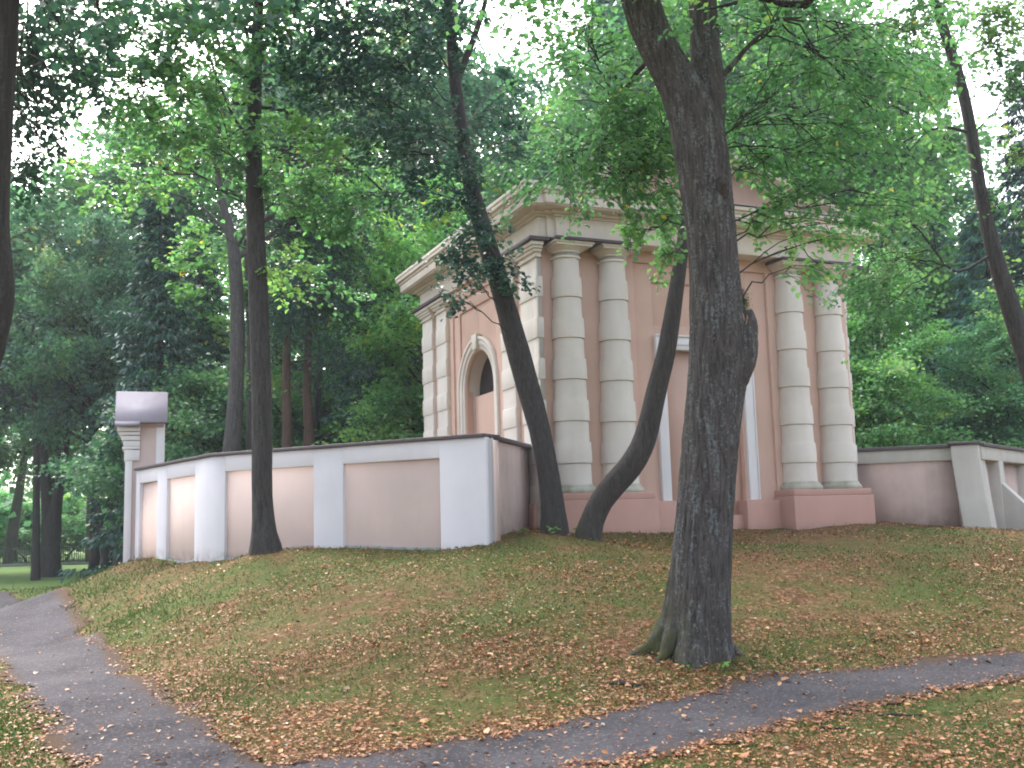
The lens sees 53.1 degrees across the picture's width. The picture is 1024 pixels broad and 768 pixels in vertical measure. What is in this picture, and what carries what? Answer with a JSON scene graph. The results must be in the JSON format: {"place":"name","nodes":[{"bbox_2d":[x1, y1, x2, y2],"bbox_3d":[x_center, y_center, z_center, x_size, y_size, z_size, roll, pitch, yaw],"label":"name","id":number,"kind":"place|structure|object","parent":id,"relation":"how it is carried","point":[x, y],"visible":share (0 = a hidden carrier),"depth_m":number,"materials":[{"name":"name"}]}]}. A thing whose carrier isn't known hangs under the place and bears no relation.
{"place":"outdoors","nodes":[
{"label":"outdoors","id":0,"kind":"place"},
{"bbox_2d":[0,521,1023,767],"bbox_3d":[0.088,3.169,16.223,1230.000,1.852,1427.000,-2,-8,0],"label":"ground","id":1,"kind":"structure","parent":0,"point":[754,580],"depth_m":11.65,"materials":[{"name":"green plant"}]},
{"bbox_2d":[0,407,31,563],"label":"park tree","id":2,"kind":"object","parent":1,"relation":"on","point":[11,536],"visible":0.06,"depth_m":57.46,"materials":[{"name":"green plant"}]},
{"bbox_2d":[0,486,40,557],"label":"leafy bush","id":3,"kind":"object","parent":1,"relation":"on","point":[5,499],"visible":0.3,"depth_m":61.37,"materials":[{"name":"green plant"}]},
{"bbox_2d":[0,247,59,484],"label":"broadleaf tree","id":4,"kind":"object","parent":1,"relation":"on","point":[4,463],"visible":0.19,"depth_m":42.65,"materials":[{"name":"green plant"}]},
{"bbox_2d":[0,194,81,425],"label":"broadleaf tree","id":5,"kind":"object","parent":1,"relation":"on","point":[6,407],"visible":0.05,"depth_m":44.21,"materials":[{"name":"green plant"}]},
{"bbox_2d":[0,324,82,580],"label":"tree","id":6,"kind":"object","parent":1,"relation":"on","point":[35,573],"visible":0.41,"depth_m":36.77,"materials":[{"name":"green plant"}]},
{"bbox_2d":[0,500,82,561],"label":"leafy bush","id":7,"kind":"object","parent":1,"relation":"on","point":[28,531],"visible":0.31,"depth_m":61.76,"materials":[{"name":"green plant"}]},
{"bbox_2d":[0,546,89,566],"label":"iron fence","id":8,"kind":"object","parent":1,"relation":"on","point":[63,562],"visible":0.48,"depth_m":54.34,"materials":[{"name":"metal"}]},
{"bbox_2d":[12,492,100,559],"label":"leafy bush","id":9,"kind":"object","parent":1,"relation":"on","point":[80,503],"visible":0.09,"depth_m":64.25,"materials":[{"name":"green plant"}]},
{"bbox_2d":[0,286,115,577],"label":"twin stem tree","id":10,"kind":"object","parent":1,"relation":"on","point":[50,543],"visible":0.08,"depth_m":39.62,"materials":[{"name":"green plant"}]},
{"bbox_2d":[25,340,120,568],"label":"thin tree","id":11,"kind":"object","parent":1,"relation":"on","point":[104,555],"visible":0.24,"depth_m":37.58,"materials":[{"name":"green plant"}]},
{"bbox_2d":[0,151,165,512],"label":"broadleaf tree","id":12,"kind":"object","parent":1,"relation":"on","point":[28,453],"visible":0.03,"depth_m":45.09,"materials":[{"name":"green plant"}]},
{"bbox_2d":[61,502,106,556],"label":"leafy bush","id":13,"kind":"object","parent":1,"relation":"on","point":[80,528],"visible":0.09,"depth_m":61.99,"materials":[{"name":"green plant"}]},
{"bbox_2d":[0,203,169,576],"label":"broadleaf tree","id":14,"kind":"object","parent":1,"relation":"on","point":[103,284],"visible":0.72,"depth_m":37.42,"materials":[{"name":"green plant"}]},
{"bbox_2d":[46,373,124,439],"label":"thin tree","id":15,"kind":"object","parent":1,"relation":"on","point":[86,388],"visible":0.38,"depth_m":36.59,"materials":[{"name":"green plant"}]},
{"bbox_2d":[85,424,97,561],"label":"park tree","id":16,"kind":"object","parent":1,"relation":"on","point":[87,522],"depth_m":59.20,"materials":[{"name":"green plant"}]},
{"bbox_2d":[59,332,155,564],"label":"thin tree","id":17,"kind":"object","parent":1,"relation":"on","point":[110,508],"visible":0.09,"depth_m":37.88,"materials":[{"name":"green plant"}]},
{"bbox_2d":[65,322,168,565],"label":"thin tree","id":18,"kind":"object","parent":1,"relation":"on","point":[118,559],"visible":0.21,"depth_m":37.48,"materials":[{"name":"green plant"}]},
{"bbox_2d":[9,115,245,522],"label":"broadleaf tree","id":19,"kind":"object","parent":1,"relation":"on","point":[71,186],"visible":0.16,"depth_m":44.48,"materials":[{"name":"green plant"}]},
{"bbox_2d":[56,189,216,582],"bbox_3d":[-9.895,-0.056,29.307,4.539,11.717,5.050,-8,-10,41],"label":"spruce tree","id":20,"kind":"object","parent":1,"relation":"on","point":[160,302],"visible":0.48,"depth_m":29.16,"materials":[{"name":"green plant"}]},
{"bbox_2d":[31,352,245,548],"bbox_3d":[-9.961,2.596,30.882,8.030,7.206,6.475,-4,-8,15],"label":"leafy bush","id":21,"kind":"object","parent":1,"relation":"on","point":[59,462],"visible":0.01,"depth_m":30.26,"materials":[{"name":"green plant"}]},
{"bbox_2d":[115,391,167,562],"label":"gate pillar","id":22,"kind":"structure","parent":1,"relation":"on","point":[141,420],"depth_m":22.37,"materials":[{"name":"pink paint"}]},
{"bbox_2d":[154,557,173,566],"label":"seedling","id":23,"kind":"object","parent":1,"relation":"on","point":[162,562],"visible":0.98,"depth_m":19.54,"materials":[{"name":"green plant"}]},
{"bbox_2d":[52,362,286,546],"bbox_3d":[-8.380,2.478,27.896,7.294,6.210,5.881,0,-8,-14],"label":"leafy bush","id":24,"kind":"object","parent":1,"relation":"on","point":[206,418],"visible":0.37,"depth_m":27.24,"materials":[{"name":"green plant"}]},
{"bbox_2d":[0,0,387,366],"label":"edge tree","id":25,"kind":"object","parent":1,"relation":"on","point":[13,35],"visible":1,"depth_m":11.02,"materials":[{"name":"green plant"}]},
{"bbox_2d":[165,218,245,448],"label":"spruce tree","id":26,"kind":"object","parent":1,"relation":"on","point":[205,337],"visible":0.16,"depth_m":33.69,"materials":[{"name":"green plant"}]},
{"bbox_2d":[8,0,419,426],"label":"broadleaf tree","id":27,"kind":"object","parent":1,"relation":"on","point":[222,77],"visible":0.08,"depth_m":45.18,"materials":[{"name":"green plant"}]},
{"bbox_2d":[60,82,398,451],"bbox_3d":[-7.180,-1.406,26.661,8.664,12.893,4.183,-2,-8,0],"label":"forked tree","id":28,"kind":"object","parent":1,"relation":"on","point":[232,441],"visible":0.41,"depth_m":26.82,"materials":[{"name":"green plant"}]},
{"bbox_2d":[22,0,442,555],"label":"maple tree","id":29,"kind":"object","parent":1,"relation":"on","point":[264,539],"visible":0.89,"depth_m":16.52,"materials":[{"name":"green plant"}]},
{"bbox_2d":[200,218,285,450],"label":"tree","id":30,"kind":"object","parent":1,"relation":"on","point":[248,414],"visible":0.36,"depth_m":27.25,"materials":[{"name":"plant"}]},
{"bbox_2d":[122,112,435,450],"bbox_3d":[-6.757,-1.538,35.231,12.246,16.102,11.979,-2,-8,0],"label":"broadleaf tree","id":31,"kind":"object","parent":1,"relation":"on","point":[276,371],"visible":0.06,"depth_m":34.41,"materials":[{"name":"green plant"}]},
{"bbox_2d":[243,394,331,447],"bbox_3d":[-9.278,3.562,37.867,8.070,7.241,6.506,4,-9,-36],"label":"leafy bush","id":32,"kind":"object","parent":1,"relation":"on","point":[275,433],"visible":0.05,"depth_m":37.39,"materials":[{"name":"green plant"}]},
{"bbox_2d":[217,73,372,447],"bbox_3d":[-5.771,-1.815,27.492,4.255,13.817,4.391,-1,-8,-2],"label":"pine tree","id":33,"kind":"object","parent":1,"relation":"on","point":[286,409],"visible":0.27,"depth_m":27.05,"materials":[{"name":"green plant"}]},
{"bbox_2d":[273,389,322,432],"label":"leafy bush","id":34,"kind":"object","parent":1,"relation":"on","point":[297,411],"depth_m":43.40,"materials":[{"name":"green plant"}]},
{"bbox_2d":[272,386,349,446],"bbox_3d":[-6.649,3.475,37.830,6.321,7.035,7.840,1,-8,-17],"label":"leafy bush","id":35,"kind":"object","parent":1,"relation":"on","point":[300,436],"visible":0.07,"depth_m":37.29,"materials":[{"name":"green plant"}]},
{"bbox_2d":[134,433,500,562],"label":"boundary wall","id":36,"kind":"structure","parent":1,"relation":"on","point":[433,493],"depth_m":17.11,"materials":[{"name":"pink paint"}]},
{"bbox_2d":[265,87,388,445],"bbox_3d":[-5.288,-1.648,27.869,4.228,13.620,4.363,-4,-8,14],"label":"pine tree","id":37,"kind":"object","parent":1,"relation":"on","point":[307,416],"visible":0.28,"depth_m":27.43,"materials":[{"name":"green plant"}]},
{"bbox_2d":[293,381,371,437],"bbox_3d":[-4.865,3.319,37.895,6.343,7.059,7.867,-5,-8,23],"label":"leafy bush","id":38,"kind":"object","parent":1,"relation":"on","point":[329,400],"depth_m":37.36,"materials":[{"name":"green plant"}]},
{"bbox_2d":[278,316,397,420],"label":"thin tree","id":39,"kind":"object","parent":1,"relation":"on","point":[294,368],"visible":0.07,"depth_m":31.57,"materials":[{"name":"green plant"}]},
{"bbox_2d":[267,154,422,394],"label":"broadleaf tree","id":40,"kind":"object","parent":1,"relation":"on","point":[298,384],"visible":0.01,"depth_m":45.11,"materials":[{"name":"green plant"}]},
{"bbox_2d":[312,376,423,444],"bbox_3d":[-2.601,2.424,27.985,5.399,5.137,6.696,-1,-8,-8],"label":"leafy bush","id":41,"kind":"object","parent":1,"relation":"on","point":[401,425],"visible":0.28,"depth_m":27.17,"materials":[{"name":"green plant"}]},
{"bbox_2d":[320,187,421,443],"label":"spruce tree","id":42,"kind":"object","parent":1,"relation":"on","point":[347,393],"visible":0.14,"depth_m":29.90,"materials":[{"name":"green plant"}]},
{"bbox_2d":[204,0,542,359],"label":"broadleaf tree","id":43,"kind":"object","parent":1,"relation":"on","point":[407,165],"visible":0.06,"depth_m":45.02,"materials":[{"name":"green plant"}]},
{"bbox_2d":[171,0,579,534],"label":"leaning tree","id":44,"kind":"object","parent":1,"relation":"on","point":[503,288],"visible":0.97,"depth_m":16.59,"materials":[{"name":"green plant"}]},
{"bbox_2d":[372,223,423,437],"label":"spruce tree","id":45,"kind":"object","parent":1,"relation":"on","point":[410,230],"visible":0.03,"depth_m":33.78,"materials":[{"name":"green plant"}]},
{"bbox_2d":[330,164,486,421],"bbox_3d":[-2.222,-0.671,29.508,6.298,11.562,7.130,-1,-8,-4],"label":"broadleaf tree","id":46,"kind":"object","parent":1,"relation":"on","point":[384,345],"visible":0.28,"depth_m":28.44,"materials":[{"name":"green plant"}]},
{"bbox_2d":[336,15,561,333],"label":"broadleaf tree","id":47,"kind":"object","parent":1,"relation":"on","point":[477,124],"visible":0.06,"depth_m":43.95,"materials":[{"name":"green plant"}]},
{"bbox_2d":[0,197,1001,563],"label":"distant woodland","id":48,"kind":"object","parent":1,"relation":"on","point":[30,495],"visible":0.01,"depth_m":61.10,"materials":[{"name":"green plant"}]},
{"bbox_2d":[489,434,530,534],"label":"return wall","id":49,"kind":"structure","parent":1,"relation":"on","point":[514,484],"depth_m":17.39,"materials":[{"name":"pink paint"}]},
{"bbox_2d":[0,521,1023,767],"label":"fallen leaves","id":50,"kind":"object","parent":1,"relation":"on","point":[562,719],"visible":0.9,"depth_m":9.26,"materials":[{"name":"brown plant"}]},
{"bbox_2d":[413,83,654,357],"bbox_3d":[3.410,-2.759,37.147,13.731,17.986,11.963,-6,-9,29],"label":"broadleaf tree","id":51,"kind":"object","parent":1,"relation":"on","point":[558,113],"visible":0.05,"depth_m":36.84,"materials":[{"name":"green plant"}]},
{"bbox_2d":[546,526,560,536],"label":"seedling","id":52,"kind":"object","parent":1,"relation":"on","point":[548,527],"visible":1,"depth_m":15.89,"materials":[{"name":"green plant"}]},
{"bbox_2d":[568,0,657,148],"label":"spruce tree","id":53,"kind":"object","parent":1,"relation":"on","point":[605,2],"visible":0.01,"depth_m":48.09,"materials":[{"name":"green plant"}]},
{"bbox_2d":[609,680,648,686],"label":"fallen twig","id":54,"kind":"object","parent":1,"relation":"on","point":[624,683],"visible":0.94,"depth_m":9.12,"materials":[{"name":"brown wood"}]},
{"bbox_2d":[395,151,882,532],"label":"chapel","id":55,"kind":"structure","parent":1,"relation":"on","point":[591,314],"depth_m":19.75,"materials":[{"name":"pink paint"}]},
{"bbox_2d":[653,334,760,514],"bbox_3d":[3.733,1.200,19.734,2.210,4.245,0.330,2,-8,-23],"label":"blind door","id":56,"kind":"structure","parent":55,"relation":"in","point":[672,420],"depth_m":19.70,"materials":[{"name":"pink paint"}]},
{"bbox_2d":[353,0,982,668],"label":"linden tree","id":57,"kind":"object","parent":1,"relation":"on","point":[693,626],"visible":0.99,"depth_m":10.99,"materials":[{"name":"green plant"}]},
{"bbox_2d":[575,0,816,540],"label":"crooked tree","id":58,"kind":"object","parent":1,"relation":"on","point":[620,477],"visible":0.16,"depth_m":16.30,"materials":[{"name":"green plant"}]},
{"bbox_2d":[480,0,915,205],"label":"broadleaf tree","id":59,"kind":"object","parent":1,"relation":"on","point":[589,82],"visible":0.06,"depth_m":41.50,"materials":[{"name":"green plant"}]},
{"bbox_2d":[718,661,730,672],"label":"seedling","id":60,"kind":"object","parent":1,"relation":"on","point":[723,665],"visible":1,"depth_m":9.45,"materials":[{"name":"green plant"}]},
{"bbox_2d":[650,0,991,432],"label":"broadleaf tree","id":61,"kind":"object","parent":1,"relation":"on","point":[737,74],"visible":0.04,"depth_m":41.65,"materials":[{"name":"green plant"}]},
{"bbox_2d":[814,726,850,729],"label":"fallen twig","id":62,"kind":"object","parent":1,"relation":"on","point":[836,728],"visible":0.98,"depth_m":7.33,"materials":[{"name":"brown wood"}]},
{"bbox_2d":[878,713,919,715],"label":"fallen twig","id":63,"kind":"object","parent":1,"relation":"on","point":[892,714],"visible":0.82,"depth_m":7.74,"materials":[{"name":"brown wood"}]},
{"bbox_2d":[785,0,1021,429],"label":"broadleaf tree","id":64,"kind":"object","parent":1,"relation":"on","point":[929,157],"visible":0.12,"depth_m":39.73,"materials":[{"name":"green plant"}]},
{"bbox_2d":[857,444,960,526],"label":"side boundary wall","id":65,"kind":"structure","parent":1,"relation":"on","point":[911,484],"depth_m":20.86,"materials":[{"name":"pink paint"}]},
{"bbox_2d":[808,0,1023,385],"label":"bowed tree","id":66,"kind":"object","parent":1,"relation":"on","point":[1009,301],"visible":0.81,"depth_m":15.06,"materials":[{"name":"green plant"}]},
{"bbox_2d":[849,348,1010,447],"bbox_3d":[9.582,1.659,26.910,6.692,5.130,5.396,-9,-11,44],"label":"leafy bush","id":67,"kind":"object","parent":1,"relation":"on","point":[883,394],"visible":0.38,"depth_m":26.49,"materials":[{"name":"green plant"}]},
{"bbox_2d":[862,408,998,437],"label":"leafy bush","id":68,"kind":"object","parent":1,"relation":"on","point":[906,425],"visible":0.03,"depth_m":29.94,"materials":[{"name":"green plant"}]},
{"bbox_2d":[887,210,976,423],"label":"spruce tree","id":69,"kind":"object","parent":1,"relation":"on","point":[947,254],"visible":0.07,"depth_m":38.50,"materials":[{"name":"green plant"}]},
{"bbox_2d":[845,241,1020,447],"bbox_3d":[10.538,0.227,29.358,6.613,8.715,6.469,-1,-8,-3],"label":"broadleaf tree","id":70,"kind":"object","parent":1,"relation":"on","point":[919,346],"visible":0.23,"depth_m":28.66,"materials":[{"name":"green plant"}]},
{"bbox_2d":[846,173,1023,388],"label":"broadleaf tree","id":71,"kind":"object","parent":1,"relation":"on","point":[956,218],"depth_m":47.49,"materials":[{"name":"green plant"}]},
{"bbox_2d":[900,284,1023,447],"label":"broadleaf tree","id":72,"kind":"object","parent":1,"relation":"on","point":[995,342],"visible":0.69,"depth_m":29.43,"materials":[{"name":"green plant"}]},
{"bbox_2d":[907,404,1021,445],"bbox_3d":[13.113,2.590,29.823,4.987,4.220,6.185,0,-8,-11],"label":"leafy bush","id":73,"kind":"object","parent":1,"relation":"on","point":[975,420],"visible":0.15,"depth_m":29.37,"materials":[{"name":"green plant"}]},
{"bbox_2d":[916,382,1023,448],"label":"leafy bush","id":74,"kind":"object","parent":1,"relation":"on","point":[978,436],"visible":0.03,"depth_m":29.52,"materials":[{"name":"green plant"}]},
{"bbox_2d":[948,441,996,528],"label":"corner pier","id":75,"kind":"structure","parent":1,"relation":"on","point":[975,503],"depth_m":20.23,"materials":[{"name":"grey paint"}]},
{"bbox_2d":[932,186,1023,416],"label":"spruce tree","id":76,"kind":"object","parent":1,"relation":"on","point":[974,244],"visible":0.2,"depth_m":34.73,"materials":[{"name":"green plant"}]},
{"bbox_2d":[966,192,1023,393],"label":"broadleaf tree","id":77,"kind":"object","parent":1,"relation":"on","point":[1019,224],"visible":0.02,"depth_m":34.88,"materials":[{"name":"green plant"}]},
{"bbox_2d":[977,57,1023,385],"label":"spruce tree","id":78,"kind":"object","parent":1,"relation":"on","point":[1017,177],"visible":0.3,"depth_m":33.38,"materials":[{"name":"green plant"}]},
{"bbox_2d":[979,442,1023,530],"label":"receding wall","id":79,"kind":"structure","parent":1,"relation":"on","point":[1005,468],"depth_m":21.29,"materials":[{"name":"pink paint"}]},
{"bbox_2d":[0,587,1023,767],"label":"path","id":80,"kind":"structure","parent":0,"point":[44,616],"depth_m":8.47,"materials":[{"name":"grey asphalt"}]},
{"bbox_2d":[0,0,1023,535],"label":"sky","id":81,"kind":"structure","parent":0,"point":[987,103],"materials":[{"name":"white"}]}
]}

